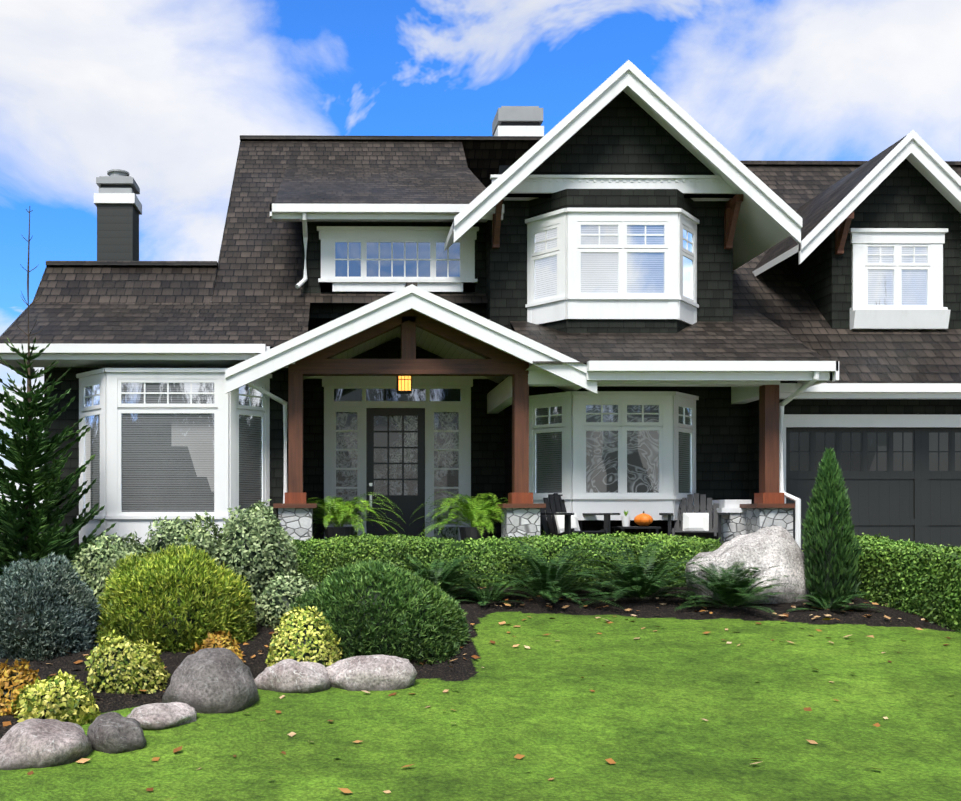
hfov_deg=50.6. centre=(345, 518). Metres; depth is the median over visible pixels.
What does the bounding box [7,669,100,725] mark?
gold euonymus shrub
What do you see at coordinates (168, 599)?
yellow mugo pine shrub
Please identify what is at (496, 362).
porch timber
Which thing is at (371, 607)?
dark mugo pine
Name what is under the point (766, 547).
granite boulder
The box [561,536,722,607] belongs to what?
sword fern
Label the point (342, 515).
fern
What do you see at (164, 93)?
sky
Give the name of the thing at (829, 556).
columnar cedar shrub
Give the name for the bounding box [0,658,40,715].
orange spirea shrub
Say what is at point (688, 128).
house trim
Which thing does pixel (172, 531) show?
pieris shrub
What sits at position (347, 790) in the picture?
fallen leaves
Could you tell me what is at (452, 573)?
sword fern
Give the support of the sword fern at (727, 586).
on the ground
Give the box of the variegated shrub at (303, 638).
[265,604,342,666]
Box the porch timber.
[273,194,853,507]
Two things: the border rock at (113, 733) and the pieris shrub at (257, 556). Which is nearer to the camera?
the border rock at (113, 733)
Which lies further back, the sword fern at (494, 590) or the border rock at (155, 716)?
the sword fern at (494, 590)
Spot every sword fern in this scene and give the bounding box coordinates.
[379,553,512,605]
[453,539,627,608]
[453,578,528,604]
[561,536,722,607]
[657,560,805,614]
[787,591,877,611]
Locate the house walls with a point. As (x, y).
(622, 133)
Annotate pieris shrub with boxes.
[68,530,152,606]
[143,510,228,566]
[216,499,298,602]
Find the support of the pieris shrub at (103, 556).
on the ground
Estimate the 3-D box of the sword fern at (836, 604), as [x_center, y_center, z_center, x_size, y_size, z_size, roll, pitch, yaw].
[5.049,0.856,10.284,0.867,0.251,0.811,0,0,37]
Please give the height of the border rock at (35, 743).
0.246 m
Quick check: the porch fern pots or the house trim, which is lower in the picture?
the porch fern pots
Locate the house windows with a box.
[76,189,950,544]
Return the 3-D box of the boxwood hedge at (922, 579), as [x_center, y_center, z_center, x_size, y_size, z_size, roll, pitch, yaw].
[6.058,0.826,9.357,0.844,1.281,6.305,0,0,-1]
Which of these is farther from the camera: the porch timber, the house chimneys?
the house chimneys
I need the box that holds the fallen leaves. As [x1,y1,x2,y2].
[2,587,954,798]
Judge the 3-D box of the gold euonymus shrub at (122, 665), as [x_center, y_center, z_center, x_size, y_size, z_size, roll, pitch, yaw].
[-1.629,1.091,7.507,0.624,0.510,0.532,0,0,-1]
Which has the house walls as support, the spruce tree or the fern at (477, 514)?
the fern at (477, 514)
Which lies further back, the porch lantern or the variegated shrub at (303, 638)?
the porch lantern
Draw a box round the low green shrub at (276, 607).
[254,569,318,628]
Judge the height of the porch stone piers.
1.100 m
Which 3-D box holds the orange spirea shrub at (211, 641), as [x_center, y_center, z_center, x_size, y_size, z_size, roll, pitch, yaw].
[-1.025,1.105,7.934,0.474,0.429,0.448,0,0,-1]
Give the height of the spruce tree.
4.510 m
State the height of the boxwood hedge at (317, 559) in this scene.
0.724 m
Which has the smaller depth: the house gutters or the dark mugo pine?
the dark mugo pine
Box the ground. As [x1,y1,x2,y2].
[0,533,960,800]
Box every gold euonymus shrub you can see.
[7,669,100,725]
[84,630,170,694]
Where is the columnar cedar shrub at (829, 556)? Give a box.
[801,448,861,604]
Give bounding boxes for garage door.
[786,427,960,552]
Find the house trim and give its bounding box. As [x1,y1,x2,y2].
[0,60,960,503]
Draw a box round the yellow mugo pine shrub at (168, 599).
[92,534,258,652]
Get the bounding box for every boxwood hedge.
[291,531,723,586]
[801,533,960,632]
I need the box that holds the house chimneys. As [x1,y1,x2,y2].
[94,106,543,260]
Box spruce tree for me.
[0,206,116,580]
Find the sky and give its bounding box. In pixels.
[0,0,960,507]
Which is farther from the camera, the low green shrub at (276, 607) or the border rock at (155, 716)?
the low green shrub at (276, 607)
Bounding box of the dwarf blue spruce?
[0,552,102,661]
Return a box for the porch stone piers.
[278,500,792,549]
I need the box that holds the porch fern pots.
[323,527,489,542]
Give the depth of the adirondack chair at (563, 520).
13.07 m
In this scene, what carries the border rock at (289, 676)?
on the ground
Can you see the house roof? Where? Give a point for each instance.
(262, 299)
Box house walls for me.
[44,91,960,577]
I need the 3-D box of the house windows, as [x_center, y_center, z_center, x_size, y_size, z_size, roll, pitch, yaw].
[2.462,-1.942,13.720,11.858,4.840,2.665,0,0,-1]
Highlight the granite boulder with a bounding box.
[685,526,811,603]
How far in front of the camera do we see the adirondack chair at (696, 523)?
13.09 m
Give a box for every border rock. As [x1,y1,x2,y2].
[0,718,92,769]
[87,712,145,753]
[126,702,196,729]
[162,648,258,713]
[254,659,330,693]
[326,655,416,690]
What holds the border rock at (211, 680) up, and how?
on the ground
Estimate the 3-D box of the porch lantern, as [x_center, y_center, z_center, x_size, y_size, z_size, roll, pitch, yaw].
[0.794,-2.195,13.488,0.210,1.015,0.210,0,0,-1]
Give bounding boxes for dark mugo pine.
[285,557,471,665]
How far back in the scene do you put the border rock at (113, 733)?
6.12 m
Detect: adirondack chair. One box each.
[539,493,619,541]
[659,493,729,545]
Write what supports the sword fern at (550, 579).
on the ground
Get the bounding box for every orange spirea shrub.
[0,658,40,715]
[191,630,243,662]
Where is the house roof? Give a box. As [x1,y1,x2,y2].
[0,87,960,382]
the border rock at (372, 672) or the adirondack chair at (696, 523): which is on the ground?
the border rock at (372, 672)
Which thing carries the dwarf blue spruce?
on the ground
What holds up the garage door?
attached to the house walls
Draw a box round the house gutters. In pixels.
[0,203,960,548]
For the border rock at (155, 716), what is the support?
on the ground
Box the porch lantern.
[396,376,411,393]

